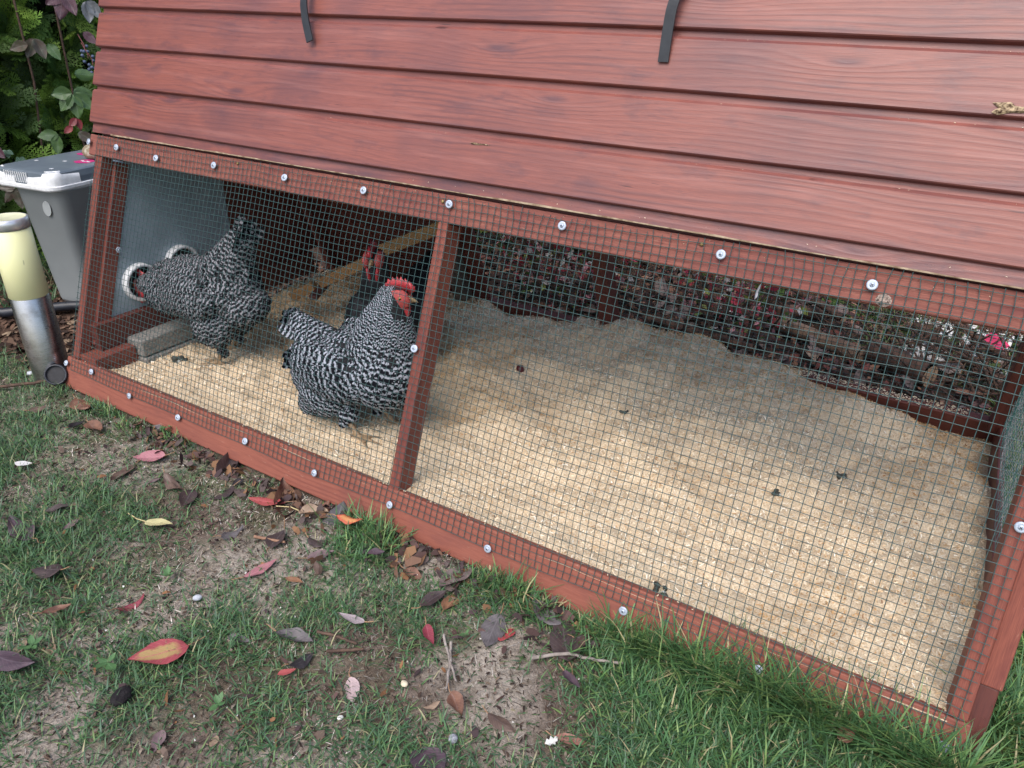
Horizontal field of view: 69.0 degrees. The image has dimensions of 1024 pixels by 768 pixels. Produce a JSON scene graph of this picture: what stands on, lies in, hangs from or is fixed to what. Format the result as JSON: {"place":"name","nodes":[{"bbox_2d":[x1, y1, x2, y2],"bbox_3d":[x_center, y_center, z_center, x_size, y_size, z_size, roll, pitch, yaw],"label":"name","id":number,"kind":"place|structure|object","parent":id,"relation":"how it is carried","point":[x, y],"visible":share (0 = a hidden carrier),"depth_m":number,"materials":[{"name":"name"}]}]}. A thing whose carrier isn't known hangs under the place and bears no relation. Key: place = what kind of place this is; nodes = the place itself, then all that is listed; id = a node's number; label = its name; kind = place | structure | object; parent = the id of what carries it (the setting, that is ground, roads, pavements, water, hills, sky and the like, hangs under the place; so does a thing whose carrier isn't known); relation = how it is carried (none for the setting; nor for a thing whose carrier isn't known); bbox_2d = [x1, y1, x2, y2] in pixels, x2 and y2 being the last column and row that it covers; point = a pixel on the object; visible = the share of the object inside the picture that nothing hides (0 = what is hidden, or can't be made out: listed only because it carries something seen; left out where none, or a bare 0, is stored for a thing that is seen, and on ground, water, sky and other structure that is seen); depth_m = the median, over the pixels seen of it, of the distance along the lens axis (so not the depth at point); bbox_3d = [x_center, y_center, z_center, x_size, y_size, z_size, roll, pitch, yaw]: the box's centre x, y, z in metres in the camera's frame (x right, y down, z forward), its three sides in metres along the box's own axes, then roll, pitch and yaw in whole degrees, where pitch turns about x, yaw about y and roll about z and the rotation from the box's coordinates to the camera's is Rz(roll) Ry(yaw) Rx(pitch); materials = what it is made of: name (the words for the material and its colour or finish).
{"place":"outdoors","nodes":[
{"label":"outdoors","id":0,"kind":"place"},
{"bbox_2d":[82,144,94,158],"bbox_3d":[-1.243,-0.694,2.219,0.078,0.040,0.059,12,30,20],"label":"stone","id":1,"kind":"object","parent":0,"point":[85,151],"visible":0.36,"depth_m":2.20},
{"bbox_2d":[0,232,1023,767],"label":"ground","id":2,"kind":"structure","parent":0,"point":[482,654],"depth_m":1.14,"materials":[{"name":"soil"}]},
{"bbox_2d":[0,380,46,387],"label":"twig","id":3,"kind":"object","parent":2,"relation":"on","point":[18,384],"visible":0.73,"depth_m":1.83,"materials":[{"name":"wood"}]},
{"bbox_2d":[0,212,67,385],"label":"bollard light","id":4,"kind":"object","parent":2,"relation":"on","point":[26,287],"visible":0.96,"depth_m":1.75,"materials":[{"name":"metal"}]},
{"bbox_2d":[0,333,73,409],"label":"verge grass","id":5,"kind":"structure","parent":2,"relation":"on","point":[25,378],"depth_m":1.84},
{"bbox_2d":[31,564,69,577],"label":"fallen leaf","id":6,"kind":"object","parent":2,"relation":"on","point":[48,571],"visible":1,"depth_m":1.24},
{"bbox_2d":[0,0,103,265],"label":"hedge","id":7,"kind":"object","parent":2,"relation":"on","point":[19,130],"visible":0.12,"depth_m":2.56,"materials":[{"name":"green plant"}]},
{"bbox_2d":[0,0,100,208],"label":"creeper","id":8,"kind":"object","parent":7,"relation":"attached to","point":[76,101],"visible":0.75,"depth_m":2.38,"materials":[{"name":"green plant"}]},
{"bbox_2d":[44,364,67,384],"bbox_3d":[-1.118,-0.023,1.825,0.052,0.052,0.011,-7,0,-15],"label":"pipe end","id":9,"kind":"object","parent":2,"relation":"on","point":[56,373],"visible":1,"depth_m":1.82,"materials":[{"name":"plastic"}]},
{"bbox_2d":[0,150,122,300],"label":"feed bin","id":10,"kind":"object","parent":2,"relation":"on","point":[53,190],"visible":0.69,"depth_m":2.15,"materials":[{"name":"grey plastic"}]},
{"bbox_2d":[69,395,90,409],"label":"fallen leaf","id":11,"kind":"object","parent":2,"relation":"on","point":[73,404],"visible":1,"depth_m":1.75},
{"bbox_2d":[83,418,102,430],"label":"fallen leaf","id":12,"kind":"object","parent":2,"relation":"on","point":[94,424],"visible":1,"depth_m":1.67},
{"bbox_2d":[110,685,132,706],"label":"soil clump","id":13,"kind":"object","parent":2,"relation":"on","point":[124,695],"visible":1,"depth_m":1.02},
{"bbox_2d":[110,460,140,480],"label":"fallen leaf","id":14,"kind":"object","parent":2,"relation":"on","point":[122,471],"visible":1,"depth_m":1.52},
{"bbox_2d":[107,593,144,611],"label":"fallen leaf","id":15,"kind":"object","parent":2,"relation":"on","point":[136,604],"visible":1,"depth_m":1.20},
{"bbox_2d":[128,513,172,525],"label":"fallen leaf","id":16,"kind":"object","parent":2,"relation":"on","point":[156,521],"visible":1,"depth_m":1.37,"materials":[{"name":"plant"}]},
{"bbox_2d":[133,450,173,460],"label":"fallen leaf","id":17,"kind":"object","parent":2,"relation":"on","point":[150,455],"visible":1,"depth_m":1.57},
{"bbox_2d":[151,730,165,751],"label":"fallen leaf","id":18,"kind":"object","parent":2,"relation":"on","point":[160,734],"visible":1,"depth_m":0.98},
{"bbox_2d":[0,253,328,387],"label":"bark mulch","id":19,"kind":"object","parent":2,"relation":"on","point":[9,340],"visible":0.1,"depth_m":2.15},
{"bbox_2d":[0,251,57,307],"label":"bed weeds","id":20,"kind":"object","parent":19,"relation":"on","point":[47,274],"visible":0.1,"depth_m":2.39,"materials":[{"name":"green plant"}]},
{"bbox_2d":[0,301,78,316],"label":"hose","id":21,"kind":"object","parent":19,"relation":"on","point":[58,306],"visible":0.17,"depth_m":2.24,"materials":[{"name":"black rubber"}]},
{"bbox_2d":[138,337,199,362],"bbox_3d":[-0.914,-0.093,1.981,0.115,0.048,0.200,17,31,27],"label":"concrete slab","id":22,"kind":"object","parent":2,"relation":"on","point":[159,353],"depth_m":1.92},
{"bbox_2d":[126,317,194,356],"bbox_3d":[-0.916,-0.137,1.960,0.108,0.044,0.200,17,31,27],"label":"concrete slab","id":23,"kind":"object","parent":22,"relation":"on","point":[187,328],"depth_m":1.91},
{"bbox_2d":[163,468,186,489],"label":"fallen leaf","id":24,"kind":"object","parent":2,"relation":"on","point":[172,483],"visible":1,"depth_m":1.49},
{"bbox_2d":[179,485,196,505],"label":"fallen leaf","id":25,"kind":"object","parent":2,"relation":"on","point":[189,495],"visible":1,"depth_m":1.45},
{"bbox_2d":[208,691,224,711],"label":"weed","id":26,"kind":"object","parent":2,"relation":"on","point":[218,699],"visible":1,"depth_m":1.01,"materials":[{"name":"green plant"}]},
{"bbox_2d":[210,480,240,499],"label":"fallen leaf","id":27,"kind":"object","parent":2,"relation":"on","point":[228,491],"visible":1,"depth_m":1.47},
{"bbox_2d":[216,452,237,486],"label":"fallen leaf","id":28,"kind":"object","parent":2,"relation":"on","point":[224,461],"visible":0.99,"depth_m":1.55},
{"bbox_2d":[213,524,243,540],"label":"fallen leaf","id":29,"kind":"object","parent":2,"relation":"on","point":[226,535],"visible":1,"depth_m":1.35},
{"bbox_2d":[232,558,277,579],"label":"fallen leaf","id":30,"kind":"object","parent":2,"relation":"on","point":[256,571],"visible":1,"depth_m":1.26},
{"bbox_2d":[248,497,294,505],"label":"fallen leaf","id":31,"kind":"object","parent":2,"relation":"on","point":[263,501],"visible":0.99,"depth_m":1.44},
{"bbox_2d":[265,530,284,551],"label":"fallen leaf","id":32,"kind":"object","parent":2,"relation":"on","point":[280,536],"visible":1,"depth_m":1.33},
{"bbox_2d":[273,477,293,528],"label":"fallen leaf","id":33,"kind":"object","parent":2,"relation":"on","point":[283,485],"visible":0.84,"depth_m":1.46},
{"bbox_2d":[281,652,313,668],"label":"fallen leaf","id":34,"kind":"object","parent":2,"relation":"on","point":[300,663],"visible":1,"depth_m":1.09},
{"bbox_2d":[276,503,328,514],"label":"fallen leaf","id":35,"kind":"object","parent":2,"relation":"on","point":[306,508],"visible":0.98,"depth_m":1.41,"materials":[{"name":"plant"}]},
{"bbox_2d":[305,532,322,546],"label":"fallen leaf","id":36,"kind":"object","parent":2,"relation":"on","point":[311,541],"visible":1,"depth_m":1.33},
{"bbox_2d":[301,550,334,559],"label":"fallen leaf","id":37,"kind":"object","parent":2,"relation":"on","point":[317,553],"visible":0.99,"depth_m":1.30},
{"bbox_2d":[314,560,322,574],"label":"fallen leaf","id":38,"kind":"object","parent":2,"relation":"on","point":[318,567],"visible":1,"depth_m":1.27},
{"bbox_2d":[321,501,349,524],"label":"fallen leaf","id":39,"kind":"object","parent":2,"relation":"on","point":[340,506],"visible":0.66,"depth_m":1.41,"materials":[{"name":"plant"}]},
{"bbox_2d":[316,630,357,644],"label":"twig","id":40,"kind":"object","parent":2,"relation":"on","point":[336,636],"visible":1,"depth_m":1.13,"materials":[{"name":"wood"}]},
{"bbox_2d":[326,648,363,652],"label":"twig","id":41,"kind":"object","parent":2,"relation":"on","point":[343,650],"visible":1,"depth_m":1.11,"materials":[{"name":"wood"}]},
{"bbox_2d":[3,390,690,758],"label":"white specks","id":42,"kind":"object","parent":2,"relation":"on","point":[287,602],"visible":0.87,"depth_m":1.27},
{"bbox_2d":[344,667,359,702],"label":"fallen leaf","id":43,"kind":"object","parent":2,"relation":"on","point":[354,682],"visible":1,"depth_m":1.07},
{"bbox_2d":[339,612,373,623],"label":"fallen leaf","id":44,"kind":"object","parent":2,"relation":"on","point":[348,617],"visible":1,"depth_m":1.16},
{"bbox_2d":[120,420,595,647],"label":"leaf scraps","id":45,"kind":"object","parent":2,"relation":"on","point":[419,557],"visible":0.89,"depth_m":1.33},
{"bbox_2d":[399,562,421,579],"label":"fallen leaf","id":46,"kind":"object","parent":2,"relation":"on","point":[416,576],"visible":1,"depth_m":1.26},
{"bbox_2d":[0,358,829,767],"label":"dry thatch","id":47,"kind":"object","parent":2,"relation":"on","point":[264,624],"visible":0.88,"depth_m":1.13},
{"bbox_2d":[1,416,841,767],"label":"leaf fragments","id":48,"kind":"object","parent":2,"relation":"on","point":[319,734],"visible":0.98,"depth_m":1.11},
{"bbox_2d":[0,364,851,767],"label":"soil crumbs","id":49,"kind":"object","parent":2,"relation":"on","point":[46,756],"visible":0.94,"depth_m":1.14,"materials":[{"name":"soil"}]},
{"bbox_2d":[410,736,445,767],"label":"fallen leaf","id":50,"kind":"object","parent":2,"relation":"on","point":[418,757],"visible":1,"depth_m":0.96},
{"bbox_2d":[422,616,433,643],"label":"fallen leaf","id":51,"kind":"object","parent":2,"relation":"on","point":[428,632],"visible":1,"depth_m":1.14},
{"bbox_2d":[411,590,445,608],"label":"fallen leaf","id":52,"kind":"object","parent":2,"relation":"on","point":[430,598],"visible":1,"depth_m":1.20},
{"bbox_2d":[445,641,451,690],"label":"twig","id":53,"kind":"object","parent":2,"relation":"on","point":[449,666],"visible":1,"depth_m":1.09,"materials":[{"name":"wood"}]},
{"bbox_2d":[442,634,456,681],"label":"twig","id":54,"kind":"object","parent":2,"relation":"on","point":[448,653],"visible":1,"depth_m":1.10,"materials":[{"name":"wood"}]},
{"bbox_2d":[440,594,461,613],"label":"fallen leaf","id":55,"kind":"object","parent":2,"relation":"on","point":[445,603],"visible":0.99,"depth_m":1.21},
{"bbox_2d":[447,683,463,715],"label":"fallen leaf","id":56,"kind":"object","parent":2,"relation":"on","point":[455,700],"visible":1,"depth_m":1.04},
{"bbox_2d":[439,563,473,586],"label":"fallen leaf","id":57,"kind":"object","parent":2,"relation":"on","point":[449,581],"visible":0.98,"depth_m":1.25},
{"bbox_2d":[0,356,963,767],"bbox_3d":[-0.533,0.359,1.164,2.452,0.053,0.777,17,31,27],"label":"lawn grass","id":58,"kind":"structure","parent":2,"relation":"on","point":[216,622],"depth_m":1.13,"materials":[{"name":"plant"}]},
{"bbox_2d":[0,650,34,670],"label":"fallen leaf","id":59,"kind":"object","parent":58,"relation":"on","point":[10,660],"visible":1,"depth_m":1.06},
{"bbox_2d":[7,515,38,542],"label":"fallen leaf","id":60,"kind":"object","parent":58,"relation":"on","point":[13,523],"visible":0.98,"depth_m":1.35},
{"bbox_2d":[17,635,42,648],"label":"weed","id":61,"kind":"object","parent":58,"relation":"on","point":[31,640],"visible":1,"depth_m":1.10,"materials":[{"name":"green plant"}]},
{"bbox_2d":[32,603,72,613],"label":"fallen leaf","id":62,"kind":"object","parent":58,"relation":"on","point":[53,609],"visible":1,"depth_m":1.17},
{"bbox_2d":[44,503,75,511],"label":"fallen leaf","id":63,"kind":"object","parent":58,"relation":"on","point":[56,506],"visible":1,"depth_m":1.40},
{"bbox_2d":[93,652,115,669],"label":"weed","id":64,"kind":"object","parent":58,"relation":"on","point":[108,665],"visible":1,"depth_m":1.06,"materials":[{"name":"green plant"}]},
{"bbox_2d":[127,636,204,663],"bbox_3d":[-0.504,0.390,1.091,0.106,0.008,0.054,-6,27,-32],"label":"fallen leaf","id":65,"kind":"object","parent":58,"relation":"on","point":[157,652],"visible":1,"depth_m":1.09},
{"bbox_2d":[267,624,312,641],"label":"fallen leaf","id":66,"kind":"object","parent":58,"relation":"on","point":[301,636],"visible":1,"depth_m":1.14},
{"bbox_2d":[367,548,384,554],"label":"fallen leaf","id":67,"kind":"object","parent":58,"relation":"on","point":[374,551],"visible":1,"depth_m":1.27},
{"bbox_2d":[558,663,579,687],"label":"fallen leaf","id":68,"kind":"object","parent":58,"relation":"on","point":[569,676],"visible":1,"depth_m":1.06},
{"bbox_2d":[480,602,505,646],"bbox_3d":[-0.027,0.374,1.155,0.040,0.012,0.093,15,29,11],"label":"fallen leaf","id":69,"kind":"object","parent":2,"relation":"on","point":[492,634],"visible":1,"depth_m":1.15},
{"bbox_2d":[482,705,513,731],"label":"fallen leaf","id":70,"kind":"object","parent":2,"relation":"on","point":[496,722],"visible":1,"depth_m":1.01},
{"bbox_2d":[474,229,523,251],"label":"shrub","id":71,"kind":"object","parent":2,"relation":"on","point":[477,233],"visible":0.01,"depth_m":2.88,"materials":[{"name":"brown plant"}]},
{"bbox_2d":[498,627,514,640],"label":"fallen leaf","id":72,"kind":"object","parent":2,"relation":"on","point":[507,635],"visible":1,"depth_m":1.15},
{"bbox_2d":[523,592,561,624],"bbox_3d":[0.047,0.357,1.181,0.082,0.015,0.033,25,26,30],"label":"fallen leaf","id":73,"kind":"object","parent":2,"relation":"on","point":[554,622],"visible":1,"depth_m":1.18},
{"bbox_2d":[64,0,1023,764],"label":"chicken coop","id":74,"kind":"structure","parent":2,"relation":"on","point":[866,152],"depth_m":1.17,"materials":[{"name":"brown wood"}]},
{"bbox_2d":[300,0,313,42],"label":"strap","id":75,"kind":"object","parent":74,"relation":"attached to","point":[306,21],"visible":1,"depth_m":1.37,"materials":[{"name":"black rubber"}]},
{"bbox_2d":[288,222,438,300],"bbox_3d":[-0.376,-0.336,1.986,0.479,0.271,0.201,8,28,13],"label":"perch","id":76,"kind":"object","parent":74,"relation":"attached to","point":[399,240],"visible":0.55,"depth_m":1.96,"materials":[{"name":"brown wood"}]},
{"bbox_2d":[658,0,679,61],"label":"strap","id":77,"kind":"object","parent":74,"relation":"hanging from","point":[667,30],"visible":1,"depth_m":1.05,"materials":[{"name":"black rubber"}]},
{"bbox_2d":[110,266,991,721],"bbox_3d":[0.006,0.013,1.715,1.920,0.120,0.919,17,31,27],"label":"sawdust bedding","id":78,"kind":"object","parent":2,"relation":"on","point":[758,502],"visible":0.6,"depth_m":1.46,"materials":[{"name":"wood"}]},
{"bbox_2d":[133,214,272,364],"bbox_3d":[-0.771,-0.249,1.824,0.426,0.374,0.190,17,31,27],"label":"hen","id":79,"kind":"object","parent":78,"relation":"on","point":[200,263],"visible":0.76,"depth_m":1.73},
{"bbox_2d":[277,277,417,446],"bbox_3d":[-0.343,-0.076,1.529,0.370,0.350,0.220,17,31,27],"label":"hen","id":80,"kind":"object","parent":78,"relation":"on","point":[383,334],"visible":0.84,"depth_m":1.44,"materials":[{"name":"black"}]},
{"bbox_2d":[344,238,432,333],"bbox_3d":[-0.262,-0.212,1.789,0.189,0.347,0.341,17,31,27],"label":"hen","id":81,"kind":"object","parent":78,"relation":"on","point":[418,273],"visible":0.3,"depth_m":1.67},
{"bbox_2d":[109,264,989,710],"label":"sawdust chips","id":82,"kind":"object","parent":78,"relation":"on","point":[739,420],"visible":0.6,"depth_m":1.50,"materials":[{"name":"wood"}]},
{"bbox_2d":[653,581,667,595],"bbox_3d":[0.230,0.319,1.152,0.023,0.011,0.036,-19,34,-34],"label":"dropping","id":83,"kind":"object","parent":78,"relation":"on","point":[658,587],"visible":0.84,"depth_m":1.15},
{"bbox_2d":[88,396,1023,767],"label":"long grass","id":84,"kind":"structure","parent":2,"relation":"on","point":[764,692],"depth_m":1.01,"materials":[{"name":"plant"}]},
{"bbox_2d":[327,514,360,523],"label":"fallen leaf","id":85,"kind":"object","parent":84,"relation":"on","point":[343,518],"visible":1,"depth_m":1.35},
{"bbox_2d":[837,727,854,742],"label":"fallen leaf","id":86,"kind":"object","parent":84,"relation":"on","point":[845,741],"visible":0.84,"depth_m":0.97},
{"bbox_2d":[549,616,581,674],"bbox_3d":[0.081,0.395,1.126,0.049,0.009,0.120,2,28,-1],"label":"fallen leaf","id":87,"kind":"object","parent":2,"relation":"on","point":[556,644],"visible":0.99,"depth_m":1.14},
{"bbox_2d":[493,233,640,312],"bbox_3d":[0.158,-0.465,2.255,0.540,0.524,0.210,17,31,27],"label":"shrub","id":88,"kind":"object","parent":2,"relation":"on","point":[558,255],"visible":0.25,"depth_m":2.31,"materials":[{"name":"brown plant"}]},
{"bbox_2d":[546,730,589,744],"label":"fallen leaf","id":89,"kind":"object","parent":2,"relation":"on","point":[567,738],"visible":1,"depth_m":0.99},
{"bbox_2d":[531,652,622,664],"bbox_3d":[0.096,0.406,1.105,0.136,0.012,0.012,3,28,3],"label":"twig","id":90,"kind":"object","parent":2,"relation":"on","point":[542,656],"visible":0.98,"depth_m":1.10,"materials":[{"name":"wood"}]},
{"bbox_2d":[558,246,646,264],"bbox_3d":[0.353,-0.759,2.684,0.682,0.656,0.531,17,31,27],"label":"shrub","id":91,"kind":"object","parent":2,"relation":"on","point":[582,251],"visible":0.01,"depth_m":2.76,"materials":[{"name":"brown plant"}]},
{"bbox_2d":[314,231,1023,445],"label":"leaf litter","id":92,"kind":"object","parent":2,"relation":"on","point":[483,256],"visible":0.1,"depth_m":2.33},
{"bbox_2d":[556,266,1010,407],"bbox_3d":[0.777,-0.176,2.187,1.228,0.068,0.618,17,31,27],"label":"leaf drift","id":93,"kind":"object","parent":92,"relation":"on","point":[668,308],"visible":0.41,"depth_m":2.24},
{"bbox_2d":[796,345,818,360],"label":"dead leaf","id":94,"kind":"object","parent":92,"relation":"on","point":[808,354],"visible":0.66,"depth_m":2.01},
{"bbox_2d":[864,339,937,386],"bbox_3d":[1.020,-0.056,1.957,0.067,0.069,0.185,-12,30,-24],"label":"log","id":95,"kind":"object","parent":92,"relation":"on","point":[907,361],"visible":0.6,"depth_m":1.93,"materials":[{"name":"brown wood"}]},
{"bbox_2d":[939,363,960,373],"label":"dead leaf","id":96,"kind":"object","parent":92,"relation":"on","point":[950,370],"visible":0.38,"depth_m":1.96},
{"bbox_2d":[911,321,1002,382],"bbox_3d":[1.204,-0.070,1.988,0.028,0.046,0.407,-4,28,-10],"label":"log","id":97,"kind":"object","parent":92,"relation":"on","point":[937,345],"visible":0.3,"depth_m":2.06,"materials":[{"name":"wood"}]},
{"bbox_2d":[949,321,1013,365],"bbox_3d":[1.227,-0.167,2.054,0.017,0.107,0.473,-8,29,-17],"label":"log","id":98,"kind":"object","parent":97,"relation":"on","point":[986,342],"visible":0.16,"depth_m":1.99,"materials":[{"name":"wood"}]},
{"bbox_2d":[643,313,756,352],"bbox_3d":[0.537,-0.149,2.157,0.346,0.031,0.029,21,33,33],"label":"log","id":99,"kind":"object","parent":2,"relation":"on","point":[715,337],"visible":0.52,"depth_m":2.14,"materials":[{"name":"wood"}]},
{"bbox_2d":[673,268,810,344],"bbox_3d":[0.639,-0.300,2.067,0.390,0.420,0.211,17,31,27],"label":"shrub","id":100,"kind":"object","parent":2,"relation":"on","point":[758,315],"visible":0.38,"depth_m":2.09,"materials":[{"name":"brown plant"}]},
{"bbox_2d":[695,303,829,318],"bbox_3d":[0.771,-0.224,2.287,0.408,0.047,0.044,0,28,-1],"label":"log","id":101,"kind":"object","parent":2,"relation":"on","point":[790,313],"visible":0.19,"depth_m":2.27,"materials":[{"name":"wood"}]},
{"bbox_2d":[792,290,846,321],"bbox_3d":[0.892,-0.287,2.303,0.027,0.065,0.376,-10,29,-20],"label":"log","id":102,"kind":"object","parent":101,"relation":"on","point":[828,309],"visible":0.3,"depth_m":2.21,"materials":[{"name":"wood"}]},
{"bbox_2d":[530,255,1023,431],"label":"dead stalks","id":103,"kind":"object","parent":2,"relation":"on","point":[862,324],"visible":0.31,"depth_m":2.07,"materials":[{"name":"brown plant"}]},
{"bbox_2d":[775,317,864,362],"bbox_3d":[0.869,-0.128,2.111,0.050,0.053,0.265,-18,33,-32],"label":"log","id":104,"kind":"object","parent":2,"relation":"on","point":[824,338],"visible":0.53,"depth_m":2.08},
{"bbox_2d":[840,300,1021,388],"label":"bed grass","id":105,"kind":"structure","parent":2,"relation":"on","point":[870,316],"depth_m":2.15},
{"bbox_2d":[900,314,1022,383],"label":"flowers","id":106,"kind":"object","parent":2,"relation":"on","point":[963,337],"depth_m":2.14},
{"bbox_2d":[829,315,1017,395],"bbox_3d":[1.163,-0.135,1.954,0.573,0.174,0.603,17,31,27],"label":"stem tangle","id":107,"kind":"object","parent":106,"relation":"on","point":[979,357],"visible":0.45,"depth_m":1.91,"materials":[{"name":"brown plant"}]},
{"bbox_2d":[984,333,1008,349],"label":"hanging leaf","id":108,"kind":"object","parent":107,"relation":"on","point":[994,340],"visible":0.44,"depth_m":1.99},
{"bbox_2d":[879,310,1020,383],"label":"paving litter","id":109,"kind":"object","parent":106,"relation":"on","point":[930,327],"visible":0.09,"depth_m":2.18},
{"bbox_2d":[977,350,1023,767],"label":"side grass","id":110,"kind":"structure","parent":2,"relation":"on","point":[1018,653],"depth_m":1.11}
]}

